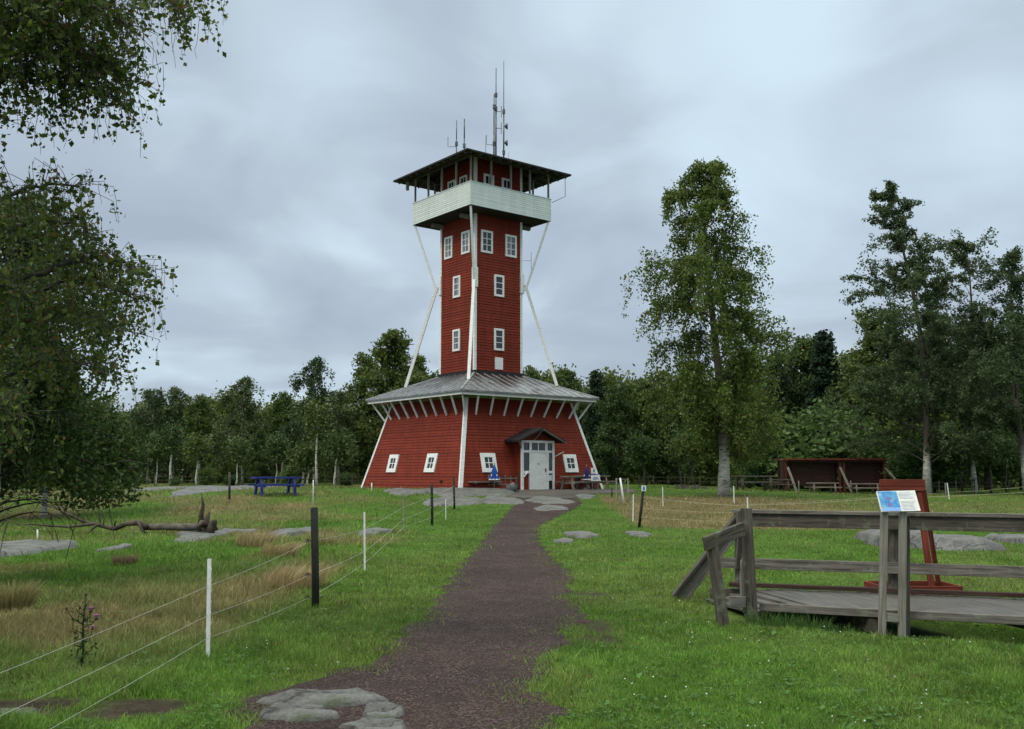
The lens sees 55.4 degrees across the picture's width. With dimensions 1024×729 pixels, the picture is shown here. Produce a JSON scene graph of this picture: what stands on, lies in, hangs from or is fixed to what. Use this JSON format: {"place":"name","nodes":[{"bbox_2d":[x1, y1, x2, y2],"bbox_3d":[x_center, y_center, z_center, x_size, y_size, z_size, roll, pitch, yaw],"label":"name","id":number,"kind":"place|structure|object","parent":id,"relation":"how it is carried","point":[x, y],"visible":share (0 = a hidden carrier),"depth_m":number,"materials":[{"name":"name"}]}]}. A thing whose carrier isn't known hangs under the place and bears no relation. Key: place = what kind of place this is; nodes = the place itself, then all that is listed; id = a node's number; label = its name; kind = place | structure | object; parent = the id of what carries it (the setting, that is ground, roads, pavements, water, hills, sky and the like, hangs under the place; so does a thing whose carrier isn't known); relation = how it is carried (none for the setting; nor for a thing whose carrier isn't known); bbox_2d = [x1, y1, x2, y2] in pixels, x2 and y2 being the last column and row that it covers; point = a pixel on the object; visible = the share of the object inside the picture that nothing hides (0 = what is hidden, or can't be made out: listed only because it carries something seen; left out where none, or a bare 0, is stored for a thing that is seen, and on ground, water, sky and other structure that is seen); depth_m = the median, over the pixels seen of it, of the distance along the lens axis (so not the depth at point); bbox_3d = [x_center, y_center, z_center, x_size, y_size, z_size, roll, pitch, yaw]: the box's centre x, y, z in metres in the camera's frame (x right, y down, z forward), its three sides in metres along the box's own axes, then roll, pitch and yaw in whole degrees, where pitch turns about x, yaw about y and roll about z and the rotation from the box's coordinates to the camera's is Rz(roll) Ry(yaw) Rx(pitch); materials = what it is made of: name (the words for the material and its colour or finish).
{"place":"outdoors","nodes":[
{"label":"outdoors","id":0,"kind":"place"},
{"bbox_2d":[225,498,591,728],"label":"gravel path","id":1,"kind":"structure","parent":0,"point":[525,512],"depth_m":8.86,"materials":[{"name":"brown gravel"}]},
{"bbox_2d":[338,717,406,728],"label":"rock","id":2,"kind":"object","parent":1,"relation":"on","point":[374,723],"visible":1,"depth_m":6.10,"materials":[{"name":"stone"}]},
{"bbox_2d":[362,702,404,718],"bbox_3d":[-0.843,2.306,6.385,0.309,0.130,0.366,0,-6,0],"label":"rock","id":3,"kind":"object","parent":1,"relation":"on","point":[382,710],"visible":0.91,"depth_m":6.38,"materials":[{"name":"stone"}]},
{"bbox_2d":[525,496,575,503],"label":"rock","id":4,"kind":"object","parent":1,"relation":"on","point":[546,500],"visible":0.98,"depth_m":40.42,"materials":[{"name":"stone"}]},
{"bbox_2d":[0,479,1023,728],"bbox_3d":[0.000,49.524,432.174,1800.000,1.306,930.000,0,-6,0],"label":"ground","id":5,"kind":"structure","parent":0,"point":[114,709],"depth_m":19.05,"materials":[{"name":"green plant"}]},
{"bbox_2d":[0,576,48,612],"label":"grass tuft","id":6,"kind":"object","parent":5,"relation":"on","point":[16,598],"visible":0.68,"depth_m":10.93,"materials":[{"name":"beige plant"}]},
{"bbox_2d":[0,539,78,556],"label":"rock","id":7,"kind":"object","parent":5,"relation":"on","point":[18,547],"visible":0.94,"depth_m":20.68,"materials":[{"name":"stone"}]},
{"bbox_2d":[3,338,144,517],"bbox_3d":[-16.090,1.990,33.058,6.030,6.472,6.294,0,-6,0],"label":"weeping birch","id":8,"kind":"object","parent":5,"relation":"on","point":[44,487],"visible":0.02,"depth_m":32.74,"materials":[{"name":"green plant"}]},
{"bbox_2d":[0,180,163,558],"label":"weeping birch","id":9,"kind":"object","parent":5,"relation":"on","point":[95,452],"visible":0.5,"depth_m":14.43,"materials":[{"name":"green plant"}]},
{"bbox_2d":[65,593,102,669],"bbox_3d":[-3.489,2.191,7.907,0.308,0.656,0.244,-1,-6,12],"label":"thistle","id":10,"kind":"object","parent":5,"relation":"on","point":[83,654],"visible":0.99,"depth_m":7.92,"materials":[{"name":"green plant"}]},
{"bbox_2d":[0,486,217,533],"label":"fallen tree","id":11,"kind":"object","parent":5,"relation":"on","point":[206,524],"visible":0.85,"depth_m":25.65,"materials":[{"name":"brown wood"}]},
{"bbox_2d":[0,0,227,483],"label":"weeping birch","id":12,"kind":"object","parent":5,"relation":"on","point":[96,62],"visible":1,"depth_m":8.73,"materials":[{"name":"green plant"}]},
{"bbox_2d":[110,553,140,565],"bbox_3d":[-6.837,3.432,17.199,0.576,0.227,0.565,6,-8,-41],"label":"grass tuft","id":13,"kind":"object","parent":5,"relation":"on","point":[125,560],"visible":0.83,"depth_m":17.10,"materials":[{"name":"brown plant"}]},
{"bbox_2d":[123,388,176,483],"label":"birch tree","id":14,"kind":"object","parent":5,"relation":"on","point":[139,416],"visible":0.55,"depth_m":79.61,"materials":[{"name":"green plant"}]},
{"bbox_2d":[138,425,181,485],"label":"slender tree","id":15,"kind":"object","parent":5,"relation":"on","point":[159,454],"visible":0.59,"depth_m":69.45,"materials":[{"name":"green plant"}]},
{"bbox_2d":[146,418,192,485],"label":"slender tree","id":16,"kind":"object","parent":5,"relation":"on","point":[172,439],"visible":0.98,"depth_m":67.56,"materials":[{"name":"green plant"}]},
{"bbox_2d":[149,385,195,477],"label":"birch tree","id":17,"kind":"object","parent":5,"relation":"on","point":[175,398],"visible":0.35,"depth_m":81.72,"materials":[{"name":"green plant"}]},
{"bbox_2d":[175,429,221,485],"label":"slender tree","id":18,"kind":"object","parent":5,"relation":"on","point":[199,449],"visible":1,"depth_m":66.51,"materials":[{"name":"green plant"}]},
{"bbox_2d":[174,393,223,484],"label":"birch tree","id":19,"kind":"object","parent":5,"relation":"on","point":[199,412],"visible":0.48,"depth_m":77.45,"materials":[{"name":"green plant"}]},
{"bbox_2d":[176,530,230,538],"bbox_3d":[-8.135,4.425,25.385,1.334,0.183,3.507,0,-6,0],"label":"rock","id":20,"kind":"object","parent":5,"relation":"on","point":[184,534],"visible":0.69,"depth_m":25.04,"materials":[{"name":"stone"}]},
{"bbox_2d":[194,465,221,484],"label":"shrub","id":21,"kind":"object","parent":5,"relation":"on","point":[207,476],"visible":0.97,"depth_m":69.32,"materials":[{"name":"green plant"}]},
{"bbox_2d":[201,401,244,483],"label":"broadleaf tree","id":22,"kind":"object","parent":5,"relation":"on","point":[217,406],"visible":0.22,"depth_m":85.37,"materials":[{"name":"green plant"}]},
{"bbox_2d":[169,486,279,496],"bbox_3d":[-13.964,6.213,47.621,4.072,0.518,16.167,0,-6,0],"label":"rock","id":23,"kind":"object","parent":5,"relation":"on","point":[189,491],"visible":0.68,"depth_m":43.36,"materials":[{"name":"stone"}]},
{"bbox_2d":[0,477,454,728],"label":"electric fence","id":24,"kind":"object","parent":5,"relation":"on","point":[314,541],"visible":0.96,"depth_m":11.63,"materials":[{"name":"white plastic"}]},
{"bbox_2d":[200,375,271,484],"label":"birch tree","id":25,"kind":"object","parent":5,"relation":"on","point":[244,388],"visible":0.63,"depth_m":75.38,"materials":[{"name":"green plant"}]},
{"bbox_2d":[220,434,260,485],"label":"slender tree","id":26,"kind":"object","parent":5,"relation":"on","point":[238,451],"visible":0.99,"depth_m":67.49,"materials":[{"name":"green plant"}]},
{"bbox_2d":[236,528,282,546],"bbox_3d":[-5.587,3.863,21.796,1.099,0.401,1.092,4,-8,-35],"label":"grass tuft","id":27,"kind":"object","parent":5,"relation":"on","point":[263,538],"visible":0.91,"depth_m":21.61,"materials":[{"name":"beige plant"}]},
{"bbox_2d":[244,427,277,483],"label":"broadleaf tree","id":28,"kind":"object","parent":5,"relation":"on","point":[259,434],"visible":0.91,"depth_m":73.41,"materials":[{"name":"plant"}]},
{"bbox_2d":[247,477,303,495],"bbox_3d":[-10.000,5.148,41.183,1.950,0.797,1.730,4,-7,-30],"label":"picnic table","id":29,"kind":"object","parent":5,"relation":"on","point":[261,485],"visible":0.94,"depth_m":40.87,"materials":[{"name":"blue paint"}]},
{"bbox_2d":[258,430,297,483],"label":"slender tree","id":30,"kind":"object","parent":5,"relation":"on","point":[277,449],"visible":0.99,"depth_m":69.50,"materials":[{"name":"green plant"}]},
{"bbox_2d":[259,540,307,557],"bbox_3d":[-4.294,3.516,18.610,1.058,0.362,0.972,0,-6,0],"label":"grass tuft","id":31,"kind":"object","parent":5,"relation":"on","point":[275,548],"visible":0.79,"depth_m":18.40,"materials":[{"name":"beige plant"}]},
{"bbox_2d":[263,390,306,480],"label":"birch tree","id":32,"kind":"object","parent":5,"relation":"on","point":[279,406],"visible":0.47,"depth_m":81.54,"materials":[{"name":"green plant"}]},
{"bbox_2d":[267,526,310,536],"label":"rock","id":33,"kind":"object","parent":5,"relation":"on","point":[291,531],"visible":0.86,"depth_m":25.86,"materials":[{"name":"stone"}]},
{"bbox_2d":[277,462,304,483],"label":"shrub","id":34,"kind":"object","parent":5,"relation":"on","point":[289,471],"visible":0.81,"depth_m":65.23,"materials":[{"name":"green plant"}]},
{"bbox_2d":[259,702,340,721],"bbox_3d":[-1.380,2.303,6.389,0.586,0.134,0.457,0,-6,0],"label":"rock","id":35,"kind":"object","parent":5,"relation":"on","point":[297,712],"visible":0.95,"depth_m":6.28,"materials":[{"name":"stone"}]},
{"bbox_2d":[262,560,344,590],"bbox_3d":[-2.885,2.940,13.626,1.193,0.414,1.136,-6,-9,42],"label":"grass tuft","id":36,"kind":"object","parent":5,"relation":"on","point":[284,576],"visible":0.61,"depth_m":13.45,"materials":[{"name":"beige plant"}]},
{"bbox_2d":[285,441,327,483],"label":"slender tree","id":37,"kind":"object","parent":5,"relation":"on","point":[302,464],"visible":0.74,"depth_m":65.31,"materials":[{"name":"green plant"}]},
{"bbox_2d":[287,439,328,486],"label":"slender tree","id":38,"kind":"object","parent":5,"relation":"on","point":[312,456],"visible":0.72,"depth_m":65.36,"materials":[{"name":"green plant"}]},
{"bbox_2d":[275,355,341,484],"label":"birch tree","id":39,"kind":"object","parent":5,"relation":"on","point":[318,367],"visible":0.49,"depth_m":73.70,"materials":[{"name":"green plant"}]},
{"bbox_2d":[291,392,337,485],"bbox_3d":[-13.175,5.013,64.823,2.985,6.316,2.748,0,-6,0],"label":"slender tree","id":40,"kind":"object","parent":5,"relation":"on","point":[315,417],"visible":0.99,"depth_m":64.74,"materials":[{"name":"green plant"}]},
{"bbox_2d":[255,687,388,707],"bbox_3d":[-1.311,2.343,6.795,0.989,0.148,0.493,0,-6,0],"label":"rock","id":41,"kind":"object","parent":5,"relation":"on","point":[335,698],"visible":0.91,"depth_m":6.67,"materials":[{"name":"stone"}]},
{"bbox_2d":[316,427,360,486],"bbox_3d":[-11.452,6.014,63.617,2.734,4.065,2.938,-3,-7,27],"label":"slender tree","id":42,"kind":"object","parent":5,"relation":"on","point":[339,449],"visible":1,"depth_m":63.59,"materials":[{"name":"green plant"}]},
{"bbox_2d":[318,389,363,483],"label":"birch tree","id":43,"kind":"object","parent":5,"relation":"on","point":[340,396],"visible":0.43,"depth_m":78.50,"materials":[{"name":"green plant"}]},
{"bbox_2d":[335,351,385,479],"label":"broadleaf tree","id":44,"kind":"object","parent":5,"relation":"on","point":[355,391],"visible":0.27,"depth_m":82.25,"materials":[{"name":"green plant"}]},
{"bbox_2d":[349,328,438,469],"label":"broadleaf tree","id":45,"kind":"object","parent":5,"relation":"on","point":[394,342],"visible":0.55,"depth_m":79.46,"materials":[{"name":"green plant"}]},
{"bbox_2d":[383,488,428,494],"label":"rock","id":46,"kind":"object","parent":5,"relation":"on","point":[399,491],"visible":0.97,"depth_m":44.67,"materials":[{"name":"stone"}]},
{"bbox_2d":[422,495,488,506],"bbox_3d":[-2.407,5.601,39.871,2.810,0.418,4.458,-3,-7,28],"label":"rock","id":47,"kind":"object","parent":5,"relation":"on","point":[461,500],"visible":0.77,"depth_m":39.49,"materials":[{"name":"stone"}]},
{"bbox_2d":[425,487,517,496],"bbox_3d":[-2.121,6.163,47.043,5.044,0.410,9.025,0,-6,0],"label":"rock","id":48,"kind":"object","parent":5,"relation":"on","point":[478,492],"visible":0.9,"depth_m":45.28,"materials":[{"name":"stone"}]},
{"bbox_2d":[361,61,603,489],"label":"lookout tower","id":49,"kind":"structure","parent":5,"relation":"on","point":[479,406],"depth_m":54.76,"materials":[{"name":"red wood"}]},
{"bbox_2d":[423,453,437,472],"bbox_3d":[-4.280,5.200,51.451,0.329,1.006,0.960,5,-8,-38],"label":"window","id":50,"kind":"structure","parent":49,"relation":"in","point":[431,460],"depth_m":51.41,"materials":[{"name":"white paint"}]},
{"bbox_2d":[461,230,470,254],"bbox_3d":[-2.617,-6.939,55.371,0.103,1.300,0.800,5,-8,-38],"label":"window","id":51,"kind":"structure","parent":49,"relation":"in","point":[465,236],"depth_m":55.36,"materials":[{"name":"white paint"}]},
{"bbox_2d":[481,229,492,253],"bbox_3d":[-1.430,-6.956,55.220,0.820,1.300,0.103,5,-8,-38],"label":"window","id":52,"kind":"structure","parent":49,"relation":"in","point":[486,236],"depth_m":55.21,"materials":[{"name":"white paint"}]},
{"bbox_2d":[480,453,497,472],"bbox_3d":[-1.198,5.077,50.351,0.960,1.006,0.329,5,-8,-38],"label":"window","id":53,"kind":"structure","parent":49,"relation":"in","point":[488,460],"depth_m":50.31,"materials":[{"name":"white paint"}]},
{"bbox_2d":[494,274,503,296],"bbox_3d":[-0.741,-4.480,55.495,0.700,1.250,0.103,5,-8,-38],"label":"window","id":54,"kind":"structure","parent":49,"relation":"in","point":[498,279],"depth_m":55.47,"materials":[{"name":"white paint"}]},
{"bbox_2d":[494,328,503,350],"bbox_3d":[-0.741,-1.409,55.153,0.700,1.250,0.103,5,-8,-38],"label":"window","id":55,"kind":"structure","parent":49,"relation":"in","point":[498,333],"depth_m":55.13,"materials":[{"name":"white paint"}]},
{"bbox_2d":[505,234,516,257],"bbox_3d":[-0.068,-6.836,56.296,0.820,1.300,0.103,5,-8,-38],"label":"window","id":56,"kind":"structure","parent":49,"relation":"in","point":[510,240],"depth_m":56.29,"materials":[{"name":"white paint"}]},
{"bbox_2d":[532,453,546,489],"bbox_3d":[1.437,5.668,51.709,1.070,1.950,0.090,5,-8,-38],"label":"door","id":57,"kind":"structure","parent":49,"relation":"in","point":[539,460],"depth_m":51.73,"materials":[{"name":"white paint"}]},
{"bbox_2d":[562,454,578,472],"bbox_3d":[3.240,5.469,53.861,0.960,1.006,0.329,5,-8,-38],"label":"window","id":58,"kind":"structure","parent":49,"relation":"in","point":[569,460],"depth_m":53.83,"materials":[{"name":"white paint"}]},
{"bbox_2d":[484,496,523,503],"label":"rock","id":59,"kind":"object","parent":5,"relation":"on","point":[500,500],"visible":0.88,"depth_m":40.33,"materials":[{"name":"stone"}]},
{"bbox_2d":[1,334,1019,487],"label":"woodland","id":60,"kind":"object","parent":5,"relation":"on","point":[710,473],"visible":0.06,"depth_m":89.02,"materials":[{"name":"green plant"}]},
{"bbox_2d":[0,576,1023,728],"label":"clover","id":61,"kind":"object","parent":5,"relation":"on","point":[752,701],"depth_m":7.30,"materials":[{"name":"green plant"}]},
{"bbox_2d":[523,365,548,382],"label":"broadleaf tree","id":62,"kind":"object","parent":5,"relation":"on","point":[532,373],"visible":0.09,"depth_m":84.23,"materials":[{"name":"green plant"}]},
{"bbox_2d":[556,367,590,439],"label":"broadleaf tree","id":63,"kind":"object","parent":5,"relation":"on","point":[565,378],"visible":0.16,"depth_m":85.78,"materials":[{"name":"green plant"}]},
{"bbox_2d":[580,369,624,481],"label":"spruce tree","id":64,"kind":"object","parent":5,"relation":"on","point":[596,390],"visible":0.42,"depth_m":81.59,"materials":[{"name":"green plant"}]},
{"bbox_2d":[590,382,657,483],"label":"broadleaf tree","id":65,"kind":"object","parent":5,"relation":"on","point":[612,422],"visible":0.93,"depth_m":75.45,"materials":[{"name":"green plant"}]},
{"bbox_2d":[614,378,669,483],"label":"broadleaf tree","id":66,"kind":"object","parent":5,"relation":"on","point":[639,388],"visible":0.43,"depth_m":77.33,"materials":[{"name":"green plant"}]},
{"bbox_2d":[622,427,663,486],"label":"slender tree","id":67,"kind":"object","parent":5,"relation":"on","point":[644,448],"visible":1,"depth_m":65.53,"materials":[{"name":"green plant"}]},
{"bbox_2d":[648,396,704,484],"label":"broadleaf tree","id":68,"kind":"object","parent":5,"relation":"on","point":[673,472],"visible":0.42,"depth_m":77.36,"materials":[{"name":"green plant"}]},
{"bbox_2d":[660,425,693,484],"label":"slender tree","id":69,"kind":"object","parent":5,"relation":"on","point":[683,455],"visible":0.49,"depth_m":65.57,"materials":[{"name":"green plant"}]},
{"bbox_2d":[620,156,812,496],"bbox_3d":[9.576,-1.902,45.655,8.360,16.167,8.908,-5,-8,36],"label":"birch tree","id":70,"kind":"object","parent":5,"relation":"on","point":[745,368],"visible":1,"depth_m":44.75,"materials":[{"name":"green plant"}]},
{"bbox_2d":[730,476,779,490],"bbox_3d":[13.804,6.779,55.591,2.310,0.877,1.903,1,-6,-6],"label":"picnic table","id":71,"kind":"object","parent":5,"relation":"on","point":[765,482],"visible":0.95,"depth_m":55.17,"materials":[{"name":"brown wood"}]},
{"bbox_2d":[731,442,791,488],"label":"shrub","id":72,"kind":"object","parent":5,"relation":"on","point":[752,471],"visible":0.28,"depth_m":69.04,"materials":[{"name":"green plant"}]},
{"bbox_2d":[741,607,782,627],"bbox_3d":[2.676,2.696,10.351,0.487,0.229,0.459,-6,-8,41],"label":"grass tuft","id":73,"kind":"object","parent":5,"relation":"on","point":[761,621],"visible":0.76,"depth_m":10.33,"materials":[{"name":"green plant"}]},
{"bbox_2d":[747,352,808,487],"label":"spruce tree","id":74,"kind":"object","parent":5,"relation":"on","point":[783,395],"visible":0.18,"depth_m":77.55,"materials":[{"name":"green plant"}]},
{"bbox_2d":[790,613,834,630],"bbox_3d":[3.132,2.693,10.170,0.476,0.248,0.498,-6,-9,44],"label":"grass tuft","id":75,"kind":"object","parent":5,"relation":"on","point":[813,625],"visible":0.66,"depth_m":10.12,"materials":[{"name":"green plant"}]},
{"bbox_2d":[782,336,847,487],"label":"broadleaf tree","id":76,"kind":"object","parent":5,"relation":"on","point":[795,390],"visible":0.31,"depth_m":79.74,"materials":[{"name":"green plant"}]},
{"bbox_2d":[632,483,1023,527],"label":"electric fence","id":77,"kind":"object","parent":5,"relation":"on","point":[643,485],"visible":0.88,"depth_m":28.20,"materials":[{"name":"white plastic"}]},
{"bbox_2d":[790,329,866,488],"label":"spruce tree","id":78,"kind":"object","parent":5,"relation":"on","point":[823,368],"visible":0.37,"depth_m":75.87,"materials":[{"name":"green plant"}]},
{"bbox_2d":[754,398,903,490],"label":"shrub","id":79,"kind":"object","parent":5,"relation":"on","point":[826,446],"visible":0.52,"depth_m":65.55,"materials":[{"name":"green plant"}]},
{"bbox_2d":[775,458,895,492],"bbox_3d":[19.799,6.873,59.817,6.539,2.184,2.780,0,-6,0],"label":"shelter","id":80,"kind":"object","parent":5,"relation":"on","point":[800,471],"visible":0.8,"depth_m":59.71,"materials":[{"name":"red wood"}]},
{"bbox_2d":[782,409,908,490],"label":"shrub","id":81,"kind":"object","parent":5,"relation":"on","point":[878,452],"visible":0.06,"depth_m":66.38,"materials":[{"name":"green plant"}]},
{"bbox_2d":[672,508,1023,631],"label":"footbridge","id":82,"kind":"object","parent":5,"relation":"on","point":[858,608],"visible":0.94,"depth_m":11.29,"materials":[{"name":"grey wood"}]},
{"bbox_2d":[797,309,953,489],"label":"broadleaf tree","id":83,"kind":"object","parent":5,"relation":"on","point":[865,357],"visible":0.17,"depth_m":71.55,"materials":[{"name":"green plant"}]},
{"bbox_2d":[876,490,920,638],"bbox_3d":[3.975,2.091,10.075,0.461,1.566,0.230,0,-6,0],"label":"information sign","id":84,"kind":"object","parent":5,"relation":"on","point":[902,503],"visible":0.81,"depth_m":10.03,"materials":[{"name":"grey wood"}]},
{"bbox_2d":[864,479,962,595],"bbox_3d":[5.360,2.311,13.125,1.075,1.516,0.675,0,-6,0],"label":"notice stand","id":85,"kind":"object","parent":5,"relation":"on","point":[918,486],"visible":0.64,"depth_m":13.08,"materials":[{"name":"red wood"}]},
{"bbox_2d":[811,179,1023,493],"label":"birch tree","id":86,"kind":"object","parent":5,"relation":"on","point":[914,278],"visible":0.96,"depth_m":57.88,"materials":[{"name":"green plant"}]},
{"bbox_2d":[854,529,1005,551],"bbox_3d":[9.219,3.977,22.285,2.394,0.373,5.298,0,-6,0],"label":"rock","id":87,"kind":"object","parent":5,"relation":"on","point":[950,542],"visible":0.59,"depth_m":20.23,"materials":[{"name":"stone"}]},
{"bbox_2d":[884,435,983,491],"bbox_3d":[26.686,6.187,61.697,6.724,3.894,6.801,-3,-7,23],"label":"shrub","id":88,"kind":"object","parent":5,"relation":"on","point":[907,464],"visible":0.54,"depth_m":60.70,"materials":[{"name":"green plant"}]},
{"bbox_2d":[878,309,999,489],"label":"broadleaf tree","id":89,"kind":"object","parent":5,"relation":"on","point":[921,425],"visible":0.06,"depth_m":69.16,"materials":[{"name":"green plant"}]},
{"bbox_2d":[877,227,1023,492],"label":"birch tree","id":90,"kind":"object","parent":5,"relation":"on","point":[960,258],"visible":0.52,"depth_m":60.36,"materials":[{"name":"green plant"}]},
{"bbox_2d":[937,433,989,492],"bbox_3d":[27.516,5.990,59.699,3.256,3.851,2.743,0,-6,0],"label":"slender tree","id":91,"kind":"object","parent":5,"relation":"on","point":[958,460],"visible":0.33,"depth_m":59.50,"materials":[{"name":"green plant"}]},
{"bbox_2d":[915,244,1023,494],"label":"birch tree","id":92,"kind":"object","parent":5,"relation":"on","point":[996,336],"visible":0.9,"depth_m":57.21,"materials":[{"name":"green plant"}]},
{"bbox_2d":[934,319,1023,489],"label":"broadleaf tree","id":93,"kind":"object","parent":5,"relation":"on","point":[995,470],"visible":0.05,"depth_m":67.77,"materials":[{"name":"green plant"}]},
{"bbox_2d":[969,428,1013,492],"bbox_3d":[29.520,5.848,59.857,3.338,4.185,2.425,2,-7,-18],"label":"slender tree","id":94,"kind":"object","parent":5,"relation":"on","point":[987,461],"visible":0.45,"depth_m":59.50,"materials":[{"name":"green plant"}]},
{"bbox_2d":[985,426,1019,491],"bbox_3d":[31.093,5.899,61.684,2.544,4.494,2.700,5,-8,-39],"label":"slender tree","id":95,"kind":"object","parent":5,"relation":"on","point":[1010,446],"visible":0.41,"depth_m":61.44,"materials":[{"name":"green plant"}]},
{"bbox_2d":[983,311,1023,489],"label":"broadleaf tree","id":96,"kind":"object","parent":5,"relation":"on","point":[1019,469],"visible":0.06,"depth_m":70.57,"materials":[{"name":"green plant"}]},
{"bbox_2d":[984,533,1023,543],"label":"rock","id":97,"kind":"object","parent":5,"relation":"on","point":[1014,538],"visible":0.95,"depth_m":23.02,"materials":[{"name":"stone"}]},
{"bbox_2d":[0,0,1023,472],"label":"sky","id":98,"kind":"structure","parent":0,"point":[269,171],"materials":[{"name":"grey"}]},
{"bbox_2d":[506,489,637,497],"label":"gravel yard","id":99,"kind":"structure","parent":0,"point":[565,493],"depth_m":47.03,"materials":[{"name":"grey gravel"}]},
{"bbox_2d":[555,476,595,489],"bbox_3d":[3.393,6.359,52.217,1.520,0.757,1.644,5,-8,-38],"label":"picnic table","id":100,"kind":"object","parent":99,"relation":"on","point":[571,482],"visible":0.88,"depth_m":52.06,"materials":[{"name":"grey wood"}]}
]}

